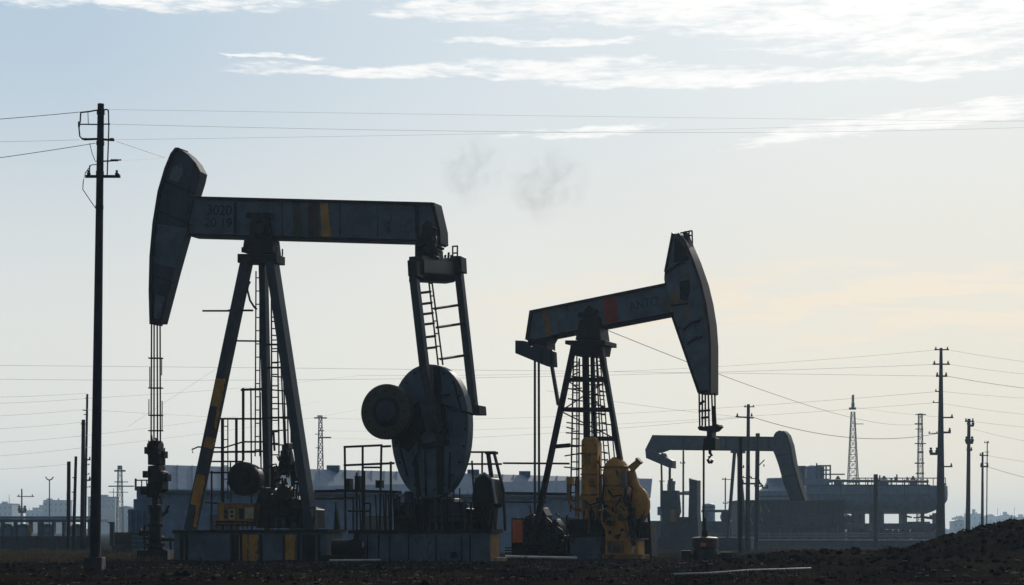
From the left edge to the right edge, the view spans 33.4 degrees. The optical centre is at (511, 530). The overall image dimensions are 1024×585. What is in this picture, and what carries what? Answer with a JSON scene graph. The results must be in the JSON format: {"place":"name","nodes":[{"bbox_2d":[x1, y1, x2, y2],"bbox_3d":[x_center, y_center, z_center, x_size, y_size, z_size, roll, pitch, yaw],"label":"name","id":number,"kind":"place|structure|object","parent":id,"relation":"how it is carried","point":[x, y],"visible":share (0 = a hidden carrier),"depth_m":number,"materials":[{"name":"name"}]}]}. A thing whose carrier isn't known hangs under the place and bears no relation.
{"place":"outdoors","nodes":[
{"label":"outdoors","id":0,"kind":"place"},
{"bbox_2d":[0,548,163,562],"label":"dry grass","id":1,"kind":"structure","parent":0,"point":[4,556],"depth_m":47.88,"materials":[{"name":"plant"}]},
{"bbox_2d":[0,518,1023,584],"bbox_3d":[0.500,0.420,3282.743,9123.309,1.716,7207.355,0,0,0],"label":"ground","id":2,"kind":"structure","parent":0,"point":[983,568],"depth_m":32.30,"materials":[{"name":"brown soil"}]},
{"bbox_2d":[0,502,20,525],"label":"house","id":3,"kind":"structure","parent":2,"relation":"on","point":[8,509],"depth_m":924.00,"materials":[{"name":"paint"}]},
{"bbox_2d":[17,489,33,523],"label":"utility pole","id":4,"kind":"object","parent":2,"relation":"on","point":[21,510],"visible":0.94,"depth_m":259.89,"materials":[{"name":"black metal"}]},
{"bbox_2d":[26,502,43,532],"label":"house","id":5,"kind":"structure","parent":2,"relation":"on","point":[39,511],"depth_m":1056.00,"materials":[{"name":"paint"}]},
{"bbox_2d":[0,536,89,551],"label":"boundary fence","id":6,"kind":"object","parent":2,"relation":"on","point":[23,543],"visible":0.47,"depth_m":94.56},
{"bbox_2d":[45,477,53,523],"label":"street lamp","id":7,"kind":"object","parent":2,"relation":"on","point":[49,494],"visible":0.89,"depth_m":299.90,"materials":[{"name":"metal"}]},
{"bbox_2d":[0,516,107,535],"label":"pipe rack","id":8,"kind":"object","parent":2,"relation":"on","point":[15,529],"visible":0.62,"depth_m":114.52,"materials":[{"name":"metal"}]},
{"bbox_2d":[43,492,72,532],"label":"house","id":9,"kind":"structure","parent":2,"relation":"on","point":[58,507],"depth_m":880.00,"materials":[{"name":"paint"}]},
{"bbox_2d":[66,461,70,550],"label":"utility pole","id":10,"kind":"object","parent":2,"relation":"on","point":[68,523],"visible":0.83,"depth_m":69.94,"materials":[{"name":"black metal"}]},
{"bbox_2d":[71,456,76,550],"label":"utility pole","id":11,"kind":"object","parent":2,"relation":"on","point":[74,505],"visible":0.85,"depth_m":73.94,"materials":[{"name":"black metal"}]},
{"bbox_2d":[80,420,90,551],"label":"utility pole","id":12,"kind":"object","parent":2,"relation":"on","point":[82,511],"visible":0.99,"depth_m":71.93,"materials":[{"name":"black metal"}]},
{"bbox_2d":[85,401,317,435],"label":"overhead wire","id":13,"kind":"object","parent":12,"relation":"attached to","point":[174,424],"visible":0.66,"depth_m":94.83,"materials":[{"name":"black metal"}]},
{"bbox_2d":[85,410,352,447],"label":"overhead wire","id":14,"kind":"object","parent":12,"relation":"attached to","point":[202,433],"visible":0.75,"depth_m":90.66,"materials":[{"name":"black metal"}]},
{"bbox_2d":[83,394,87,549],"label":"utility pole","id":15,"kind":"object","parent":2,"relation":"on","point":[86,440],"visible":0.71,"depth_m":77.95,"materials":[{"name":"black metal"}]},
{"bbox_2d":[102,375,356,397],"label":"overhead wire","id":16,"kind":"object","parent":15,"relation":"attached to","point":[209,390],"visible":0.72,"depth_m":93.75,"materials":[{"name":"black metal"}]},
{"bbox_2d":[78,103,120,569],"bbox_3d":[-8.697,-3.939,36.000,0.908,10.123,0.380,0,0,0],"label":"utility pole","id":17,"kind":"object","parent":2,"relation":"on","point":[94,559],"visible":0.97,"depth_m":35.93,"materials":[{"name":"black metal"}]},
{"bbox_2d":[4,111,87,118],"bbox_3d":[-14.734,-7.393,31.855,14.270,2.921,0.012,0,0,-36],"label":"overhead wire","id":18,"kind":"object","parent":17,"relation":"attached to","point":[45,115],"visible":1,"depth_m":35.44,"materials":[{"name":"black metal"}]},
{"bbox_2d":[0,143,94,157],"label":"overhead wire","id":19,"kind":"object","parent":17,"relation":"attached to","point":[47,150],"visible":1,"depth_m":35.40,"materials":[{"name":"black metal"}]},
{"bbox_2d":[108,109,941,120],"bbox_3d":[14.839,-13.670,56.734,62.459,9.577,0.004,0,0,-42],"label":"overhead wire","id":20,"kind":"object","parent":17,"relation":"attached to","point":[516,115],"visible":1,"depth_m":42.98,"materials":[{"name":"black metal"}]},
{"bbox_2d":[120,124,1023,132],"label":"overhead wire","id":21,"kind":"object","parent":17,"relation":"attached to","point":[606,132],"visible":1,"depth_m":46.84,"materials":[{"name":"black metal"}]},
{"bbox_2d":[126,120,1023,139],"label":"overhead wire","id":22,"kind":"object","parent":17,"relation":"attached to","point":[508,133],"visible":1,"depth_m":43.32,"materials":[{"name":"black metal"}]},
{"bbox_2d":[88,488,119,532],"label":"house","id":23,"kind":"structure","parent":2,"relation":"on","point":[108,507],"depth_m":726.00,"materials":[{"name":"paint"}]},
{"bbox_2d":[108,522,114,545],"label":"gate post","id":24,"kind":"object","parent":2,"relation":"on","point":[112,533],"visible":1,"depth_m":72.00,"materials":[{"name":"metal"}]},
{"bbox_2d":[108,466,133,531],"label":"lattice mast","id":25,"kind":"object","parent":2,"relation":"on","point":[118,492],"visible":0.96,"depth_m":299.85,"materials":[{"name":"metal"}]},
{"bbox_2d":[112,532,131,552],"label":"boundary fence","id":26,"kind":"object","parent":2,"relation":"on","point":[123,541],"visible":0.57,"depth_m":74.00,"materials":[{"name":"concrete"}]},
{"bbox_2d":[119,499,133,531],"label":"house","id":27,"kind":"structure","parent":2,"relation":"on","point":[126,508],"depth_m":748.00,"materials":[{"name":"paint"}]},
{"bbox_2d":[128,478,161,552],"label":"tank block","id":28,"kind":"structure","parent":2,"relation":"on","point":[138,517],"depth_m":78.00,"materials":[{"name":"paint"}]},
{"bbox_2d":[137,497,173,559],"bbox_3d":[-9.786,-0.069,47.138,0.991,1.770,0.800,0,0,0],"label":"wellhead","id":29,"kind":"object","parent":2,"relation":"on","point":[155,545],"visible":0.98,"depth_m":46.99,"materials":[{"name":"black metal"}]},
{"bbox_2d":[314,415,330,468],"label":"lattice mast","id":30,"kind":"object","parent":2,"relation":"on","point":[321,417],"visible":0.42,"depth_m":229.76,"materials":[{"name":"metal"}]},
{"bbox_2d":[84,409,304,418],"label":"overhead wire","id":31,"kind":"object","parent":30,"relation":"attached to","point":[165,414],"visible":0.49,"depth_m":94.78,"materials":[{"name":"black metal"}]},
{"bbox_2d":[343,418,733,438],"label":"overhead wire","id":32,"kind":"object","parent":30,"relation":"attached to","point":[603,429],"visible":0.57,"depth_m":116.57,"materials":[{"name":"black metal"}]},
{"bbox_2d":[140,147,506,562],"bbox_3d":[-5.337,-4.746,44.840,10.676,11.465,2.722,0,0,16],"label":"pumpjack","id":33,"kind":"object","parent":2,"relation":"on","point":[420,416],"visible":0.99,"depth_m":44.84,"materials":[{"name":"grey paint"}]},
{"bbox_2d":[318,532,364,560],"bbox_3d":[-4.378,0.409,44.000,1.167,0.760,0.500,0,0,0],"label":"pump set","id":34,"kind":"object","parent":2,"relation":"on","point":[354,548],"visible":1,"depth_m":43.81,"materials":[{"name":"black metal"}]},
{"bbox_2d":[329,559,380,561],"bbox_3d":[-3.890,0.739,42.300,1.267,0.069,0.059,0,0,-9],"label":"steel pipe","id":35,"kind":"object","parent":2,"relation":"on","point":[350,560],"visible":0.88,"depth_m":42.27,"materials":[{"name":"grey metal"}]},
{"bbox_2d":[162,465,651,552],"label":"long shed","id":36,"kind":"structure","parent":2,"relation":"on","point":[179,491],"depth_m":81.19,"materials":[{"name":"grey metal"}]},
{"bbox_2d":[210,515,239,529],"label":"window","id":37,"kind":"structure","parent":36,"relation":"in","point":[215,517],"depth_m":75.80,"materials":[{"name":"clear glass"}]},
{"bbox_2d":[365,516,388,529],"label":"window","id":38,"kind":"structure","parent":36,"relation":"in","point":[373,518],"depth_m":81.58,"materials":[{"name":"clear glass"}]},
{"bbox_2d":[497,509,519,552],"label":"door","id":39,"kind":"structure","parent":36,"relation":"in","point":[505,537],"depth_m":87.16,"materials":[{"name":"grey metal"}]},
{"bbox_2d":[558,517,578,527],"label":"window","id":40,"kind":"structure","parent":36,"relation":"in","point":[563,519],"depth_m":89.90,"materials":[{"name":"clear glass"}]},
{"bbox_2d":[491,557,506,560],"bbox_3d":[-0.372,0.721,42.900,0.480,0.100,0.200,0,0,-6],"label":"plank","id":41,"kind":"object","parent":2,"relation":"on","point":[498,559],"visible":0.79,"depth_m":42.80,"materials":[{"name":"brown wood"}]},
{"bbox_2d":[33,526,974,532],"bbox_3d":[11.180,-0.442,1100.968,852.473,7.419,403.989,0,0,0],"label":"treeline","id":42,"kind":"object","parent":2,"relation":"on","point":[946,530],"visible":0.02,"depth_m":950.92,"materials":[{"name":"green plant"}]},
{"bbox_2d":[0,517,1023,584],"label":"weeds","id":43,"kind":"object","parent":2,"relation":"on","point":[315,570],"visible":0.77,"depth_m":31.18,"materials":[{"name":"brown plant"}]},
{"bbox_2d":[505,555,576,559],"bbox_3d":[0.741,0.694,43.600,1.833,0.122,0.087,0,0,0],"label":"steel pipe","id":44,"kind":"object","parent":2,"relation":"on","point":[543,557],"visible":0.82,"depth_m":43.56,"materials":[{"name":"grey metal"}]},
{"bbox_2d":[503,230,722,558],"bbox_3d":[2.588,-3.697,48.245,6.918,9.313,2.162,0,0,29],"label":"pumpjack","id":45,"kind":"object","parent":2,"relation":"on","point":[681,296],"visible":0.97,"depth_m":47.76,"materials":[{"name":"blue paint"}]},
{"bbox_2d":[650,480,661,535],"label":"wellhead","id":46,"kind":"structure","parent":2,"relation":"on","point":[658,525],"depth_m":141.00,"materials":[{"name":"metal"}]},
{"bbox_2d":[667,478,674,489],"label":"process tower","id":47,"kind":"structure","parent":2,"relation":"on","point":[672,485],"depth_m":150.14,"materials":[{"name":"metal"}]},
{"bbox_2d":[680,450,684,516],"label":"utility pole","id":48,"kind":"object","parent":2,"relation":"on","point":[683,463],"visible":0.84,"depth_m":149.94,"materials":[{"name":"black metal"}]},
{"bbox_2d":[680,478,696,494],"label":"process tower","id":49,"kind":"structure","parent":2,"relation":"on","point":[686,492],"depth_m":153.77,"materials":[{"name":"metal"}]},
{"bbox_2d":[681,518,731,559],"bbox_3d":[5.360,0.230,47.027,1.390,1.160,0.755,0,0,0],"label":"wellhead","id":50,"kind":"object","parent":2,"relation":"on","point":[704,545],"visible":0.94,"depth_m":46.80,"materials":[{"name":"black metal"}]},
{"bbox_2d":[702,503,714,520],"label":"storage tank","id":51,"kind":"object","parent":2,"relation":"on","point":[710,515],"visible":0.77,"depth_m":179.40,"materials":[{"name":"metal"}]},
{"bbox_2d":[701,510,730,535],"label":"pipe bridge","id":52,"kind":"structure","parent":2,"relation":"on","point":[717,528],"depth_m":151.60,"materials":[{"name":"metal"}]},
{"bbox_2d":[722,478,730,509],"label":"utility pole","id":53,"kind":"object","parent":2,"relation":"on","point":[725,479],"visible":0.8,"depth_m":209.92,"materials":[{"name":"black metal"}]},
{"bbox_2d":[645,430,808,549],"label":"pumpjack","id":54,"kind":"object","parent":2,"relation":"on","point":[677,531],"visible":0.9,"depth_m":110.70,"materials":[{"name":"metal"}]},
{"bbox_2d":[738,437,743,552],"bbox_3d":[8.328,-1.143,62.000,0.230,4.535,0.159,0,0,0],"label":"utility pole","id":55,"kind":"object","parent":2,"relation":"on","point":[740,467],"visible":0.92,"depth_m":61.94,"materials":[{"name":"black metal"}]},
{"bbox_2d":[674,567,811,575],"bbox_3d":[4.189,0.720,29.954,2.916,0.115,0.471,0,0,-27],"label":"flow line","id":56,"kind":"object","parent":2,"relation":"on","point":[734,571],"visible":0.92,"depth_m":29.72,"materials":[{"name":"metal"}]},
{"bbox_2d":[736,404,760,550],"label":"utility pole","id":57,"kind":"object","parent":2,"relation":"on","point":[747,516],"visible":0.97,"depth_m":99.91,"materials":[{"name":"black metal"}]},
{"bbox_2d":[754,417,937,438],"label":"overhead wire","id":58,"kind":"object","parent":57,"relation":"hanging from","point":[841,436],"visible":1,"depth_m":108.13,"materials":[{"name":"black metal"}]},
{"bbox_2d":[751,433,767,550],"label":"utility pole","id":59,"kind":"object","parent":2,"relation":"on","point":[756,478],"visible":0.87,"depth_m":103.90,"materials":[{"name":"black metal"}]},
{"bbox_2d":[759,477,789,499],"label":"storage tank","id":60,"kind":"object","parent":2,"relation":"on","point":[776,490],"visible":0.25,"depth_m":173.10,"materials":[{"name":"metal"}]},
{"bbox_2d":[728,500,846,538],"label":"dark shed","id":61,"kind":"structure","parent":2,"relation":"on","point":[800,518],"depth_m":140.00,"materials":[{"name":"metal"}]},
{"bbox_2d":[793,513,803,521],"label":"window","id":62,"kind":"structure","parent":61,"relation":"in","point":[796,518],"depth_m":139.89,"materials":[{"name":"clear glass"}]},
{"bbox_2d":[815,513,824,521],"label":"window","id":63,"kind":"structure","parent":61,"relation":"in","point":[817,518],"depth_m":139.89,"materials":[{"name":"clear glass"}]},
{"bbox_2d":[657,533,934,546],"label":"concrete wall","id":64,"kind":"structure","parent":2,"relation":"on","point":[825,542],"depth_m":128.00,"materials":[{"name":"concrete"}]},
{"bbox_2d":[798,466,805,485],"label":"chimney","id":65,"kind":"object","parent":2,"relation":"on","point":[802,469],"visible":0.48,"depth_m":164.60,"materials":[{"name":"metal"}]},
{"bbox_2d":[806,463,844,484],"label":"process block","id":66,"kind":"structure","parent":2,"relation":"on","point":[815,474],"depth_m":172.34,"materials":[{"name":"paint"}]},
{"bbox_2d":[845,395,858,538],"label":"lattice mast","id":67,"kind":"object","parent":2,"relation":"on","point":[852,407],"visible":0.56,"depth_m":239.85,"materials":[{"name":"metal"}]},
{"bbox_2d":[804,474,947,538],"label":"building","id":68,"kind":"structure","parent":2,"relation":"on","point":[904,500],"depth_m":160.30,"materials":[{"name":"paint"}]},
{"bbox_2d":[873,474,878,547],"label":"utility pole","id":69,"kind":"object","parent":2,"relation":"on","point":[875,511],"visible":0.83,"depth_m":119.88,"materials":[{"name":"black metal"}]},
{"bbox_2d":[915,413,925,521],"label":"lattice mast","id":70,"kind":"object","parent":2,"relation":"on","point":[918,447],"visible":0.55,"depth_m":209.86,"materials":[{"name":"metal"}]},
{"bbox_2d":[608,330,915,424],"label":"overhead wire","id":71,"kind":"object","parent":70,"relation":"attached to","point":[733,379],"visible":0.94,"depth_m":72.68,"materials":[{"name":"black metal"}]},
{"bbox_2d":[928,347,952,538],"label":"utility pole","id":72,"kind":"object","parent":2,"relation":"on","point":[940,505],"visible":1,"depth_m":117.84,"materials":[{"name":"black metal"}]},
{"bbox_2d":[0,365,904,375],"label":"overhead wire","id":73,"kind":"object","parent":72,"relation":"attached to","point":[503,370],"visible":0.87,"depth_m":118.86,"materials":[{"name":"black metal"}]},
{"bbox_2d":[11,364,932,379],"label":"overhead wire","id":74,"kind":"object","parent":72,"relation":"attached to","point":[497,377],"visible":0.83,"depth_m":118.78,"materials":[{"name":"black metal"}]},
{"bbox_2d":[334,392,927,418],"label":"overhead wire","id":75,"kind":"object","parent":72,"relation":"attached to","point":[710,408],"visible":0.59,"depth_m":139.54,"materials":[{"name":"black metal"}]},
{"bbox_2d":[374,350,930,375],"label":"overhead wire","id":76,"kind":"object","parent":72,"relation":"attached to","point":[618,371],"visible":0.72,"depth_m":124.34,"materials":[{"name":"black metal"}]},
{"bbox_2d":[482,403,925,429],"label":"overhead wire","id":77,"kind":"object","parent":72,"relation":"attached to","point":[730,417],"visible":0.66,"depth_m":137.08,"materials":[{"name":"black metal"}]},
{"bbox_2d":[950,518,963,532],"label":"house","id":78,"kind":"structure","parent":2,"relation":"on","point":[956,525],"depth_m":726.00,"materials":[{"name":"paint"}]},
{"bbox_2d":[952,515,963,520],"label":"house","id":79,"kind":"structure","parent":2,"relation":"on","point":[959,517],"depth_m":1144.00,"materials":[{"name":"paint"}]},
{"bbox_2d":[965,418,974,529],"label":"utility pole","id":80,"kind":"object","parent":2,"relation":"on","point":[969,440],"visible":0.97,"depth_m":129.88,"materials":[{"name":"black metal"}]},
{"bbox_2d":[964,509,980,528],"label":"house","id":81,"kind":"structure","parent":2,"relation":"on","point":[975,518],"depth_m":1100.00,"materials":[{"name":"paint"}]},
{"bbox_2d":[979,452,987,524],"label":"utility pole","id":82,"kind":"object","parent":2,"relation":"on","point":[982,466],"visible":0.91,"depth_m":124.93,"materials":[{"name":"black metal"}]},
{"bbox_2d":[984,441,988,523],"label":"utility pole","id":83,"kind":"object","parent":2,"relation":"on","point":[987,442],"visible":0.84,"depth_m":134.97,"materials":[{"name":"black metal"}]},
{"bbox_2d":[984,508,997,524],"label":"house","id":84,"kind":"structure","parent":2,"relation":"on","point":[990,518],"depth_m":1232.00,"materials":[{"name":"paint"}]},
{"bbox_2d":[994,507,1014,522],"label":"house","id":85,"kind":"structure","parent":2,"relation":"on","point":[997,518],"depth_m":1188.00,"materials":[{"name":"paint"}]},
{"bbox_2d":[1003,514,1023,519],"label":"house","id":86,"kind":"structure","parent":2,"relation":"on","point":[1020,516],"depth_m":1145.00,"materials":[{"name":"paint"}]},
{"bbox_2d":[0,0,1023,529],"label":"sky","id":87,"kind":"structure","parent":0,"point":[812,242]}
]}

